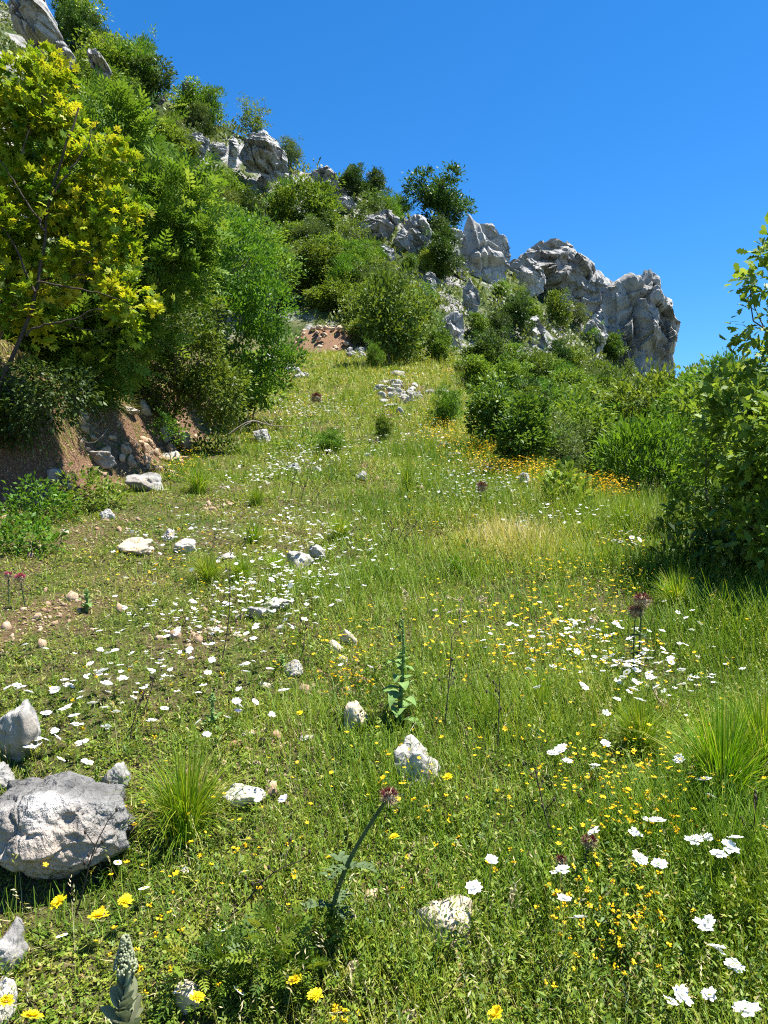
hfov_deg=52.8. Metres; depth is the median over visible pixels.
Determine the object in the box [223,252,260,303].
shrub
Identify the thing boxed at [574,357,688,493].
hazel bush
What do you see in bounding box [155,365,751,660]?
golden bloom specks
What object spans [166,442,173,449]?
rubble stone
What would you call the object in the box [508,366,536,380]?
shrub
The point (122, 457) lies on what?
rubble stone
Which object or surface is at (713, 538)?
laurel bush
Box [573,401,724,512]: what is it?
willow
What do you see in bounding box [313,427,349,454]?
shrub
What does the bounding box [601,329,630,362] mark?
shrub
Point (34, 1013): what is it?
hawkweed
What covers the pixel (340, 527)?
grass tuft
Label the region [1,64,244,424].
ash tree
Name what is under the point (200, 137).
crag
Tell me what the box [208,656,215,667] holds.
white flower
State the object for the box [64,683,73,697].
white flower
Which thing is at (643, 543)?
herb clump
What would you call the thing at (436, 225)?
juniper
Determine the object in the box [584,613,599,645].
dry stem
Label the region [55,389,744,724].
white bloom specks
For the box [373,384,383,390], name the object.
heap stone
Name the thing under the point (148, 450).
rock
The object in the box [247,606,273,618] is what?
rock
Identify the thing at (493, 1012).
hawkweed
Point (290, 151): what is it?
shrub
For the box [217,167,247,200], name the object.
shrub
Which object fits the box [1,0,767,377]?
sky
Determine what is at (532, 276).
outcrop
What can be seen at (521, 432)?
shrub
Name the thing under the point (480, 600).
dry stem
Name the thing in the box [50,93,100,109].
shrub
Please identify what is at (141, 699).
dry stem
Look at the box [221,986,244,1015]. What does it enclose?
daisy
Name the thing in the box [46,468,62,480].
rock
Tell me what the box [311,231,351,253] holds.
shrub
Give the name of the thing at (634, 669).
white flower
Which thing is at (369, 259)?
shrub
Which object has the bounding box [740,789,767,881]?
dry stem
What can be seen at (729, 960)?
white flower
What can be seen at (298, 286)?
shrub
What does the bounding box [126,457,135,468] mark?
rubble stone
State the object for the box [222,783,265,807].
rock
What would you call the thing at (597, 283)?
crag
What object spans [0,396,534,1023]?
edge grass
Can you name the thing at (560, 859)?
thistle
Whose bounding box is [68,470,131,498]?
bank herb
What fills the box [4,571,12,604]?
thistle
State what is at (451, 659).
dry stem
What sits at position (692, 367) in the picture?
shrub
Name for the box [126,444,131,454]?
rubble stone
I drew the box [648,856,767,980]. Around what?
fern herb
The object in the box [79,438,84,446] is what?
rubble stone
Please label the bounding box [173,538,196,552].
rock
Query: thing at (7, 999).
hawkweed
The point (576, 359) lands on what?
shrub
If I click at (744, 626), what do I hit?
herb clump
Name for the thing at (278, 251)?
shrub
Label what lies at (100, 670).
white flower
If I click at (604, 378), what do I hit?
shrub
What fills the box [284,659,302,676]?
rock
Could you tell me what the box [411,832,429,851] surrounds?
dry stem
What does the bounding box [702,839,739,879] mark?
white flower
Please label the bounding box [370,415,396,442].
shrub
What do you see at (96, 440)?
bare root
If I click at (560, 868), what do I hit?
white flower
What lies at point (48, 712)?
white flower
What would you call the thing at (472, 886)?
white flower
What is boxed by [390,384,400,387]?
heap stone
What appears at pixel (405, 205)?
shrub
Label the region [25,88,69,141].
shrub
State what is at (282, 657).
mullein
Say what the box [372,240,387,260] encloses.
shrub
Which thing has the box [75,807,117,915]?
dry stem
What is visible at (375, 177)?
tree
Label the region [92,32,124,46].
shrub
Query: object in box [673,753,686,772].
white flower
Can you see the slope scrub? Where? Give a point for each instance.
(446, 300)
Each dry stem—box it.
[54,524,67,561]
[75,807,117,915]
[130,689,150,740]
[142,668,161,715]
[208,536,244,665]
[218,837,310,920]
[293,623,307,658]
[294,462,313,500]
[312,467,338,504]
[341,953,360,998]
[402,587,410,606]
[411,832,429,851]
[438,625,460,726]
[445,592,465,621]
[477,595,487,617]
[486,674,501,748]
[500,883,519,920]
[523,762,554,839]
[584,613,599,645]
[649,682,667,715]
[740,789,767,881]
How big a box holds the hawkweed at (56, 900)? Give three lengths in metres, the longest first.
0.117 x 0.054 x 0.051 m
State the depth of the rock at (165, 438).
11.78 m
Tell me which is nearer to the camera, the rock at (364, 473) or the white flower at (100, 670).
the white flower at (100, 670)
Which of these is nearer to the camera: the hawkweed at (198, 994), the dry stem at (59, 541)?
the hawkweed at (198, 994)
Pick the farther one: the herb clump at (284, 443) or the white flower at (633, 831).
the herb clump at (284, 443)
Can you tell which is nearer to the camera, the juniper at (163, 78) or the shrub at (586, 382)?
the shrub at (586, 382)
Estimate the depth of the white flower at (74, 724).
3.35 m
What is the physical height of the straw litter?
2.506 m
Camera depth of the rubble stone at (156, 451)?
11.13 m
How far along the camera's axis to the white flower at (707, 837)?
2.44 m
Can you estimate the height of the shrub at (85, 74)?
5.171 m
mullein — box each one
[78,589,94,611]
[100,933,142,1023]
[202,693,222,731]
[276,654,284,668]
[382,618,423,727]
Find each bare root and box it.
[75,410,111,443]
[76,429,107,442]
[90,408,107,440]
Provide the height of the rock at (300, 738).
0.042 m
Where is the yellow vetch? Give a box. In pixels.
[617,941,623,959]
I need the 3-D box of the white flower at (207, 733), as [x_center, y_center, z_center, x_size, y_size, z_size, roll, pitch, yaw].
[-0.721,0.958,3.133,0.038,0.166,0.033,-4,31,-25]
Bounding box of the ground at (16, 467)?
[0,1,767,1023]
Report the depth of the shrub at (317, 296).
46.10 m
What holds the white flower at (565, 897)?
on the ground at (16, 467)
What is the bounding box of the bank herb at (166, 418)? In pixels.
[146,405,191,464]
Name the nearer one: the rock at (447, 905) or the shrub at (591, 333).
the rock at (447, 905)
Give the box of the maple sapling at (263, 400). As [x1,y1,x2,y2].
[219,350,291,422]
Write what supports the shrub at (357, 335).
on the ground at (16, 467)
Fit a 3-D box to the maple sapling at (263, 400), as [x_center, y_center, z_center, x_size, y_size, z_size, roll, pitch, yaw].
[-2.747,-2.592,15.960,1.521,1.630,1.406,0,0,28]
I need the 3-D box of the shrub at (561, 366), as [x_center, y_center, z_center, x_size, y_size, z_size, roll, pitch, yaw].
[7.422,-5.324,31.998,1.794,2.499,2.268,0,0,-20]
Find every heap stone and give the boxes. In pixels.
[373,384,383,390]
[378,391,387,398]
[388,379,402,383]
[389,370,404,375]
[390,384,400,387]
[393,387,401,395]
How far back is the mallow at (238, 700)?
3.49 m
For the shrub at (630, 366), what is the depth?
67.54 m
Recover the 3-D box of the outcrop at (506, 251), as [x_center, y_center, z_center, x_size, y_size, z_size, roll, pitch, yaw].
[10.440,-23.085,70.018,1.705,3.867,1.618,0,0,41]
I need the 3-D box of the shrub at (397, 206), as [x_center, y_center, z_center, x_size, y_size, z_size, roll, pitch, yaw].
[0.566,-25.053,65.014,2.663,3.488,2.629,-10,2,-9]
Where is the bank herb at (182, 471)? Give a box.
[163,451,221,481]
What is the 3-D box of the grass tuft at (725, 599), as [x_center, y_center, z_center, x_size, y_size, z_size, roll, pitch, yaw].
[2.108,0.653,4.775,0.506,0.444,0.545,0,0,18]
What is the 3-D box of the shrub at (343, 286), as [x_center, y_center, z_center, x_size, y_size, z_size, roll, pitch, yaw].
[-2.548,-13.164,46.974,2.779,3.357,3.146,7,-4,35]
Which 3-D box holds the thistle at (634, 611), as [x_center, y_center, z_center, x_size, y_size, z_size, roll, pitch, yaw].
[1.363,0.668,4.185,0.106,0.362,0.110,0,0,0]
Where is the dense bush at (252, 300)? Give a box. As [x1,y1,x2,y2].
[173,204,318,416]
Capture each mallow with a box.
[232,697,241,707]
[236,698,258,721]
[254,795,270,822]
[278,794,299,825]
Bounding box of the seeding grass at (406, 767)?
[0,373,767,1023]
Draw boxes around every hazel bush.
[539,374,642,478]
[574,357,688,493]
[643,353,742,507]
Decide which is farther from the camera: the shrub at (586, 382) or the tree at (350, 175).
the tree at (350, 175)
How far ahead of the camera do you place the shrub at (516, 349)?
31.51 m
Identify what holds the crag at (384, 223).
on the ground at (16, 467)
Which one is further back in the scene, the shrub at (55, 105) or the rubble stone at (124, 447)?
the shrub at (55, 105)
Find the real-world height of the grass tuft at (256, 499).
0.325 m
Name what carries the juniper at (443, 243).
on the ground at (16, 467)
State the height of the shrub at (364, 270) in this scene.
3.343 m
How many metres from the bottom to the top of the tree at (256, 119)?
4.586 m
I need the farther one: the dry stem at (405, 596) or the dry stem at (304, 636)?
the dry stem at (405, 596)
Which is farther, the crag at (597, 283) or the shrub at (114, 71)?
the crag at (597, 283)
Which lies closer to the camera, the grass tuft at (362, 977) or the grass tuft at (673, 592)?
the grass tuft at (362, 977)
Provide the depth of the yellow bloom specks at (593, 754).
3.07 m
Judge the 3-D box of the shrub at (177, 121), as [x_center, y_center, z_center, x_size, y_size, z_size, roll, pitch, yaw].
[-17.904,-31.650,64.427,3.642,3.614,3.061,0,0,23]
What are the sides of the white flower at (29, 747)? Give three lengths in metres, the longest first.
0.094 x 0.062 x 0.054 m
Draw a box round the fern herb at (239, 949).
[155,897,361,1023]
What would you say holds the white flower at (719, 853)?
on the ground at (16, 467)
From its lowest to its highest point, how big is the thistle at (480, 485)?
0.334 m
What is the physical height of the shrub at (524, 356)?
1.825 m
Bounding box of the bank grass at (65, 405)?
[0,336,182,462]
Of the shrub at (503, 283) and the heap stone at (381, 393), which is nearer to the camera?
the heap stone at (381, 393)
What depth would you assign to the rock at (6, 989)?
2.02 m
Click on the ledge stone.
(358, 348)
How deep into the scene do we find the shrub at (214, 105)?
71.62 m
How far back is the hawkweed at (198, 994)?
1.99 m
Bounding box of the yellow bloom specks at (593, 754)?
[43,364,766,940]
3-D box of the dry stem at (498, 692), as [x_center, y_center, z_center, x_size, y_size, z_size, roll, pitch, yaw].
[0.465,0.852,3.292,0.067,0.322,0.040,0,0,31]
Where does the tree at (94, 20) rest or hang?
on the ground at (16, 467)
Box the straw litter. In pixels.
[0,449,763,1023]
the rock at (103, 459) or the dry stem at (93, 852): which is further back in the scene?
the rock at (103, 459)
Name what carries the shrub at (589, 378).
on the ground at (16, 467)
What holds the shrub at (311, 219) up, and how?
on the ground at (16, 467)
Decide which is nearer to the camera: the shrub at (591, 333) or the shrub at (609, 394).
the shrub at (609, 394)
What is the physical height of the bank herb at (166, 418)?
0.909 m
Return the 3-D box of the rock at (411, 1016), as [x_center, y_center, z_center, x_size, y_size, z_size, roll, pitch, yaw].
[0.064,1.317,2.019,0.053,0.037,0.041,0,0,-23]
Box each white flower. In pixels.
[24,744,35,767]
[41,710,52,714]
[50,727,59,748]
[58,703,73,728]
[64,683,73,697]
[69,713,79,735]
[70,722,82,736]
[75,738,91,770]
[81,758,93,773]
[96,668,109,692]
[100,680,111,702]
[101,724,111,745]
[186,646,195,660]
[202,731,211,752]
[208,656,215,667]
[268,711,275,730]
[465,879,482,928]
[484,854,497,910]
[547,750,557,804]
[549,865,576,941]
[554,743,568,773]
[557,894,571,964]
[561,681,588,708]
[562,758,572,803]
[569,915,596,1020]
[588,826,634,898]
[589,763,599,806]
[599,739,610,767]
[613,849,647,897]
[625,667,640,699]
[628,827,643,854]
[646,674,656,704]
[649,817,665,891]
[651,858,667,893]
[663,984,693,1023]
[663,995,678,1023]
[667,655,676,686]
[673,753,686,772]
[680,944,725,1022]
[684,834,702,878]
[692,917,715,986]
[698,776,711,784]
[700,914,747,967]
[700,986,716,1020]
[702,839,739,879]
[704,832,713,850]
[709,849,727,916]
[709,944,724,1021]
[722,958,745,1015]
[724,957,739,1014]
[729,835,744,894]
[732,1000,760,1023]
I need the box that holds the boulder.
[0,771,136,879]
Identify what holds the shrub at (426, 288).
on the ground at (16, 467)
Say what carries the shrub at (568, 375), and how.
on the ground at (16, 467)
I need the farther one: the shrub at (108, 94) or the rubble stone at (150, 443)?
the shrub at (108, 94)
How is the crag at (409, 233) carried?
on the ground at (16, 467)
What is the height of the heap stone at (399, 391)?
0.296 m
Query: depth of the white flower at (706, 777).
2.72 m
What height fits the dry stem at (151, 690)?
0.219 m
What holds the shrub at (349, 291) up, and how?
on the ground at (16, 467)
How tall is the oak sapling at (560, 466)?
0.786 m
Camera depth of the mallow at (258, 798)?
2.76 m
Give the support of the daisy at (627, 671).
on the ground at (16, 467)
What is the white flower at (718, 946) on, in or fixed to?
on the ground at (16, 467)
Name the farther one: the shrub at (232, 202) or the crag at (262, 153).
the crag at (262, 153)
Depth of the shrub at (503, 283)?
59.39 m
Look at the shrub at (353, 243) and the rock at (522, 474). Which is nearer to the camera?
the rock at (522, 474)
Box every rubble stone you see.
[78,417,85,425]
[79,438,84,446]
[80,425,86,432]
[119,444,127,455]
[119,453,125,461]
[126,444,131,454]
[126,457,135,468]
[140,436,147,442]
[143,455,150,463]
[148,438,153,446]
[154,448,159,455]
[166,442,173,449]
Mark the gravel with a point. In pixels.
(272, 789)
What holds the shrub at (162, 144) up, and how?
on the ground at (16, 467)
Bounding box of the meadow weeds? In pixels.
[0,354,767,1023]
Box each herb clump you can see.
[0,470,81,525]
[0,511,71,559]
[41,462,131,514]
[182,423,247,454]
[267,422,324,452]
[442,538,514,580]
[608,529,668,560]
[699,606,763,642]
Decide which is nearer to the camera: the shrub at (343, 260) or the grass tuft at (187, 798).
the grass tuft at (187, 798)
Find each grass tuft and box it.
[99,720,286,894]
[171,546,243,593]
[173,457,231,494]
[220,545,264,585]
[232,513,277,546]
[244,476,268,506]
[260,549,287,574]
[314,509,369,543]
[352,959,380,995]
[392,450,419,491]
[478,676,511,732]
[517,663,573,712]
[582,509,603,538]
[588,687,685,768]
[601,490,640,531]
[604,676,767,835]
[636,563,716,616]
[689,671,767,793]
[702,583,746,623]
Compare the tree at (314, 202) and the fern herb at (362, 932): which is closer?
the fern herb at (362, 932)
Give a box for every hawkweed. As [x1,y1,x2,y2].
[0,994,14,1021]
[21,1008,44,1023]
[50,894,74,918]
[87,909,109,952]
[118,894,133,927]
[189,991,205,1021]
[287,974,304,1020]
[307,987,323,1016]
[389,832,404,870]
[443,773,459,805]
[487,1005,502,1023]
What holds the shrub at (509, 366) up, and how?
on the ground at (16, 467)
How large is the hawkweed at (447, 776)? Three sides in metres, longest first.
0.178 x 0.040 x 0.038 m
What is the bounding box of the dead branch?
[228,394,314,437]
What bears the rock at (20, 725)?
on the ground at (16, 467)
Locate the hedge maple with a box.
[145,144,311,352]
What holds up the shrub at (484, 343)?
on the ground at (16, 467)
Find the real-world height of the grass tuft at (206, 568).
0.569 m
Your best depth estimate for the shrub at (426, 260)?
56.88 m
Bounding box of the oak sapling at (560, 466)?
[535,455,604,509]
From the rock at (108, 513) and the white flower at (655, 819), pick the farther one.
the rock at (108, 513)
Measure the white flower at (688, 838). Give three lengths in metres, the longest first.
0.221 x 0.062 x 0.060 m
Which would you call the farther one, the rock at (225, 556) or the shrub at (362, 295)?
the shrub at (362, 295)
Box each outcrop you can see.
[154,94,165,104]
[209,143,227,158]
[256,175,272,190]
[279,174,294,188]
[336,195,356,212]
[381,244,394,264]
[420,271,435,294]
[462,278,479,314]
[500,234,510,272]
[518,258,545,296]
[584,313,608,352]
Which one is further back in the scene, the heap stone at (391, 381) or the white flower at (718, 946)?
the heap stone at (391, 381)
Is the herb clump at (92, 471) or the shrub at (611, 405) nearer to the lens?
the herb clump at (92, 471)
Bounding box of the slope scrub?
[0,0,729,524]
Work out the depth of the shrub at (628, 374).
40.58 m
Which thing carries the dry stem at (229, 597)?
on the ground at (16, 467)
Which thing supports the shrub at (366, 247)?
on the ground at (16, 467)
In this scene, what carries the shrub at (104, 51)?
on the ground at (16, 467)
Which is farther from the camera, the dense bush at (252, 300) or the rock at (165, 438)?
the dense bush at (252, 300)
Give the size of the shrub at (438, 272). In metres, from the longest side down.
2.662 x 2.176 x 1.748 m
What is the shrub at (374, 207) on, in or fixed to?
on the ground at (16, 467)
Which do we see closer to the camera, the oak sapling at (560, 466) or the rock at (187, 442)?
the oak sapling at (560, 466)
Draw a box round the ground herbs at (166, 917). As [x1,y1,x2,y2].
[0,345,767,1023]
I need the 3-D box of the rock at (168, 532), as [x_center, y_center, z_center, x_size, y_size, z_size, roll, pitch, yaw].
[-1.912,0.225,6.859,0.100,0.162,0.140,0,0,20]
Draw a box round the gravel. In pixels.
[0,351,454,931]
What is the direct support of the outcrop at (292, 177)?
on the ground at (16, 467)
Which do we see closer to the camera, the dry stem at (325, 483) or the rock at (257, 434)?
the dry stem at (325, 483)
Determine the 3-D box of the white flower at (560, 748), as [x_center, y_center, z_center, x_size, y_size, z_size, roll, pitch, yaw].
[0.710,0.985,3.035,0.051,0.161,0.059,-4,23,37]
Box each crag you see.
[7,0,75,69]
[86,48,112,78]
[181,80,191,91]
[188,132,209,160]
[228,134,238,167]
[238,130,288,184]
[308,165,346,196]
[358,208,399,240]
[391,214,431,253]
[442,311,464,348]
[450,228,469,272]
[452,240,466,281]
[462,214,505,283]
[510,238,595,298]
[510,241,609,279]
[518,315,548,347]
[559,292,579,316]
[578,270,613,338]
[600,269,680,387]
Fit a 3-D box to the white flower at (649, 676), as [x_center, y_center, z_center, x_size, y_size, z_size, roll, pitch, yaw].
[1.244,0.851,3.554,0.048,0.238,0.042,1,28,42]
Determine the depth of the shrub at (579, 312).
67.46 m
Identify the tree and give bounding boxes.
[0,38,174,388]
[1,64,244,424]
[53,0,113,42]
[80,1,110,47]
[166,75,218,118]
[229,92,273,137]
[285,170,346,233]
[338,161,371,198]
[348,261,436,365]
[360,165,391,198]
[399,161,477,227]
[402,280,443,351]
[675,212,767,565]
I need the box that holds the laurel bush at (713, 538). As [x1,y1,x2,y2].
[630,509,763,580]
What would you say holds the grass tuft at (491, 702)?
on the ground at (16, 467)
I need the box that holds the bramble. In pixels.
[0,353,110,453]
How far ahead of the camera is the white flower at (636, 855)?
2.24 m
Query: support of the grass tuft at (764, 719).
on the ground at (16, 467)
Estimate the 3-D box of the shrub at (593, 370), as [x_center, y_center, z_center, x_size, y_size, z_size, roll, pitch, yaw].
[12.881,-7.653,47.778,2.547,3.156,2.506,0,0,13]
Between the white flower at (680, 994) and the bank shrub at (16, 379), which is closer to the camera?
the white flower at (680, 994)
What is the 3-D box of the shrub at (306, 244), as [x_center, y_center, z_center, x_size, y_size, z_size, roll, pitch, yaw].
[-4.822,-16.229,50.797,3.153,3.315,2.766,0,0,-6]
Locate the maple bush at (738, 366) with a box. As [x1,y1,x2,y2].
[649,355,767,492]
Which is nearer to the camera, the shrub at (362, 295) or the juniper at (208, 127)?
the shrub at (362, 295)
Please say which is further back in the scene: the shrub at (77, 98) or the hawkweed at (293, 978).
the shrub at (77, 98)
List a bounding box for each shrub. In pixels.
[0,344,49,430]
[17,39,91,101]
[20,102,80,170]
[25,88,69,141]
[48,0,70,37]
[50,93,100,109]
[61,24,146,78]
[62,92,120,168]
[68,47,90,90]
[76,56,97,84]
[79,49,128,91]
[79,70,153,133]
[81,28,112,56]
[83,32,118,76]
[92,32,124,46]
[100,37,157,74]
[110,60,158,105]
[127,20,159,74]
[138,132,178,160]
[150,115,181,147]
[150,120,193,156]
[157,108,185,133]
[175,128,202,163]
[182,100,217,132]
[185,76,229,127]
[208,160,230,178]
[211,182,245,203]
[213,200,249,214]
[213,203,247,270]
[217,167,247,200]
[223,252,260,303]
[224,227,306,296]
[254,255,308,315]
[261,176,304,230]
[263,176,300,207]
[271,220,307,244]
[275,237,320,278]
[276,133,305,169]
[282,209,335,242]
[283,225,301,246]
[287,247,311,298]
[291,233,348,296]
[293,237,321,254]
[296,211,324,236]
[300,271,323,291]
[300,275,357,311]
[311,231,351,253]
[312,247,342,285]
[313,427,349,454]
[321,257,382,284]
[321,264,360,315]
[324,248,365,292]
[328,209,379,251]
[334,286,366,325]
[337,235,380,263]
[338,280,369,316]
[339,318,375,347]
[343,239,380,272]
[344,300,398,340]
[348,279,394,309]
[350,253,385,276]
[353,183,402,221]
[355,248,397,279]
[360,254,377,266]
[364,337,387,367]
[370,255,408,279]
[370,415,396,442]
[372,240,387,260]
[379,193,404,220]
[379,322,423,355]
[390,189,417,214]
[395,271,411,296]
[398,279,445,323]
[399,251,418,280]
[416,247,441,271]
[421,320,458,362]
[425,375,466,424]
[433,259,452,279]
[445,253,464,274]
[452,354,490,387]
[454,367,527,447]
[458,324,519,363]
[464,351,502,393]
[466,311,488,339]
[474,382,571,469]
[478,345,497,371]
[489,278,512,300]
[492,352,535,393]
[495,335,514,363]
[503,339,526,360]
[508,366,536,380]
[511,358,536,376]
[512,281,526,293]
[513,382,557,411]
[514,293,545,319]
[517,348,542,363]
[523,346,557,385]
[528,374,570,410]
[528,400,579,421]
[530,349,557,359]
[531,410,595,472]
[541,364,586,388]
[542,357,566,378]
[542,377,609,409]
[546,286,576,329]
[548,358,577,378]
[557,402,643,481]
[562,376,603,402]
[565,346,588,368]
[570,302,587,326]
[578,364,611,380]
[580,321,605,348]
[580,359,626,383]
[582,373,600,386]
[588,370,624,397]
[591,369,643,401]
[599,384,629,408]
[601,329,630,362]
[620,356,636,374]
[645,376,669,412]
[649,379,755,538]
[664,362,703,391]
[674,355,767,402]
[699,345,767,385]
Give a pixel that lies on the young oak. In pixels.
(753, 471)
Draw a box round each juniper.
[56,0,95,56]
[109,50,178,101]
[192,111,216,141]
[229,182,266,219]
[415,223,468,273]
[430,211,454,241]
[471,328,487,337]
[482,311,514,337]
[492,289,537,335]
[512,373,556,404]
[539,390,575,414]
[544,333,573,363]
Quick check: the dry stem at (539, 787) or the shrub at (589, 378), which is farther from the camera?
the shrub at (589, 378)
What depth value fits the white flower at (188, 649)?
4.05 m
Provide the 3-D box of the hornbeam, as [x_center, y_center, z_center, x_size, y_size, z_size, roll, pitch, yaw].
[-3.095,-2.355,11.904,2.343,2.394,1.492,0,0,0]
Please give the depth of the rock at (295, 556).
6.09 m
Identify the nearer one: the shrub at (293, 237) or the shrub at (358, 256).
the shrub at (358, 256)
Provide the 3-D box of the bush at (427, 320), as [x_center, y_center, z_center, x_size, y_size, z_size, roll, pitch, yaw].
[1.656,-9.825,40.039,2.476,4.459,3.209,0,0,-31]
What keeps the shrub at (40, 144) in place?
on the ground at (16, 467)
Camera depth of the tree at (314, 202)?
58.17 m
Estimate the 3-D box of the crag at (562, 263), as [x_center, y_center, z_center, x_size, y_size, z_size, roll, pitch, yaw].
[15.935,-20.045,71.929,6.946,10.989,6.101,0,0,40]
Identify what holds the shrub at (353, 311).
on the ground at (16, 467)
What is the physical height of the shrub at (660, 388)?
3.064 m
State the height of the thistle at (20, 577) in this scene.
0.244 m
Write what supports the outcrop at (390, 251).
on the ground at (16, 467)
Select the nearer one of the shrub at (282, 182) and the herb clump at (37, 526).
the herb clump at (37, 526)
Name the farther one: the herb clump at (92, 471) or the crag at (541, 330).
the crag at (541, 330)
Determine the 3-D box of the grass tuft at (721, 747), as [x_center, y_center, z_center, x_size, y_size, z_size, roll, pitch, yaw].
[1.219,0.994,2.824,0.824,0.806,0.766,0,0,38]
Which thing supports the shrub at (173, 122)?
on the ground at (16, 467)
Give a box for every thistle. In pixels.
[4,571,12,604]
[12,573,26,606]
[299,391,322,414]
[302,785,400,943]
[475,481,487,510]
[555,854,567,892]
[578,833,597,884]
[626,604,644,666]
[628,591,651,668]
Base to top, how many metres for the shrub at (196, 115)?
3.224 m
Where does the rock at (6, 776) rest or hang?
on the ground at (16, 467)
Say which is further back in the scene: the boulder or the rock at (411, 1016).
the boulder
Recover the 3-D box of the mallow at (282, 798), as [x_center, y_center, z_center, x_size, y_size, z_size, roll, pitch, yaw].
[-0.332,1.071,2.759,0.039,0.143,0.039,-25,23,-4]
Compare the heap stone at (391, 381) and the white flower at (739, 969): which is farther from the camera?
the heap stone at (391, 381)
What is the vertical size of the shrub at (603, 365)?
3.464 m
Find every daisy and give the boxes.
[56,933,67,955]
[114,860,121,865]
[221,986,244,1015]
[623,669,633,683]
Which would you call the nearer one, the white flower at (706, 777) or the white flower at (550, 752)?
the white flower at (706, 777)
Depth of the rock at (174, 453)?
11.37 m
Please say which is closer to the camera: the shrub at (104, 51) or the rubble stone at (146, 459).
the rubble stone at (146, 459)
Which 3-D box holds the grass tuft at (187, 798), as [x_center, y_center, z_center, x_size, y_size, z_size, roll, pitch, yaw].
[-0.702,1.129,2.768,0.744,0.772,0.707,0,0,7]
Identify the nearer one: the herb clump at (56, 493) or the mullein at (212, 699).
the mullein at (212, 699)
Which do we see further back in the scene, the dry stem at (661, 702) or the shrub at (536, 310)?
the shrub at (536, 310)
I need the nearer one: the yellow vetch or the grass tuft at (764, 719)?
the yellow vetch
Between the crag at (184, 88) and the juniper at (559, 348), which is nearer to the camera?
the juniper at (559, 348)
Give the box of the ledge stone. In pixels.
[355,347,364,350]
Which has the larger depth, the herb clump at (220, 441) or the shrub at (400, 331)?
the shrub at (400, 331)
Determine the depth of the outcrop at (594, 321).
65.31 m
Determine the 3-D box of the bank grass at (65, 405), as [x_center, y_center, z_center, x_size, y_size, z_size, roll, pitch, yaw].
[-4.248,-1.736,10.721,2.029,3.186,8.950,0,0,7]
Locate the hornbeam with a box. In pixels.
[120,284,257,435]
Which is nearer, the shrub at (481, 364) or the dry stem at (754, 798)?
the dry stem at (754, 798)
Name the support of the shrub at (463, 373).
on the ground at (16, 467)
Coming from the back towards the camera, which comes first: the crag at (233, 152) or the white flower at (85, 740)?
the crag at (233, 152)
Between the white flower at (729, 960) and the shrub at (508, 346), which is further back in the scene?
the shrub at (508, 346)
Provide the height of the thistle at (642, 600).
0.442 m
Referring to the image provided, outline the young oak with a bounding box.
[708,380,767,577]
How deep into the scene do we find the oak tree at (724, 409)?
5.62 m
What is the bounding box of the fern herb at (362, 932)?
[315,900,415,991]
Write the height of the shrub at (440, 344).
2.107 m
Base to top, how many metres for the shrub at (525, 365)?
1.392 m
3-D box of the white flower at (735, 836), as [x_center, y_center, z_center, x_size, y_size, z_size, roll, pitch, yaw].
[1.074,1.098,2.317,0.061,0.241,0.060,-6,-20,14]
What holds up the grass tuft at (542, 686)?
on the ground at (16, 467)
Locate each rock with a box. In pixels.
[0,699,40,761]
[0,761,14,789]
[0,916,28,975]
[0,976,17,1023]
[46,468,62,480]
[87,450,116,468]
[99,509,115,518]
[100,762,130,787]
[116,537,153,555]
[122,406,139,414]
[125,472,163,490]
[139,399,151,415]
[142,442,153,457]
[160,426,173,441]
[161,528,174,541]
[163,450,180,460]
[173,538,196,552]
[174,979,201,1014]
[176,432,190,451]
[216,552,235,559]
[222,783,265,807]
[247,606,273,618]
[252,429,270,442]
[258,681,270,689]
[261,598,292,609]
[282,463,300,472]
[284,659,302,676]
[286,551,313,569]
[299,735,312,741]
[308,545,325,559]
[329,640,343,653]
[340,629,357,645]
[343,700,369,729]
[356,471,366,480]
[393,734,440,788]
[401,1008,418,1022]
[415,894,472,947]
[518,472,530,485]
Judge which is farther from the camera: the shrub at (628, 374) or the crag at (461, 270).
the crag at (461, 270)
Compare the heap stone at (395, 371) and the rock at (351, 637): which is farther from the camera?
the heap stone at (395, 371)
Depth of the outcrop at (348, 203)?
65.42 m
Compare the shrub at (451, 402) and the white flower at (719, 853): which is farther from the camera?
the shrub at (451, 402)
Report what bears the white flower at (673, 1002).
on the ground at (16, 467)
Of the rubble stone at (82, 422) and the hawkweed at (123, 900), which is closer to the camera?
the hawkweed at (123, 900)
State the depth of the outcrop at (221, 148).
67.13 m
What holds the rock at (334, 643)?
on the ground at (16, 467)
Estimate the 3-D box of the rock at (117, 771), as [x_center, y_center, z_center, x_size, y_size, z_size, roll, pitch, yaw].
[-1.054,1.054,3.029,0.119,0.163,0.119,0,0,-20]
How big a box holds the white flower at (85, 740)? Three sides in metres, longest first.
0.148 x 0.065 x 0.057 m
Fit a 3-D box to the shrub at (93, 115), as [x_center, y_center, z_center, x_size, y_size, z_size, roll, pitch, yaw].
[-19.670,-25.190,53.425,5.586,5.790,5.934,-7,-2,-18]
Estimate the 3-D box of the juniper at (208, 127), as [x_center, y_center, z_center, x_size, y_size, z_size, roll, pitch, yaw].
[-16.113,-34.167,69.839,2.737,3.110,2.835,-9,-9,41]
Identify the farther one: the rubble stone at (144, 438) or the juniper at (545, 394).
the juniper at (545, 394)
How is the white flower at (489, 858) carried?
on the ground at (16, 467)
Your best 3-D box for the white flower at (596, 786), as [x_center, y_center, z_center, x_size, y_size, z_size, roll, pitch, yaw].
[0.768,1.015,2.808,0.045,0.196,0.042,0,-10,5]
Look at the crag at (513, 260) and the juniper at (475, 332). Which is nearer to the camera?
the juniper at (475, 332)
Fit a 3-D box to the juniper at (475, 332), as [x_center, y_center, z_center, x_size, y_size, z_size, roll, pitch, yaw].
[4.500,-7.089,33.637,1.472,1.875,1.917,2,1,-8]

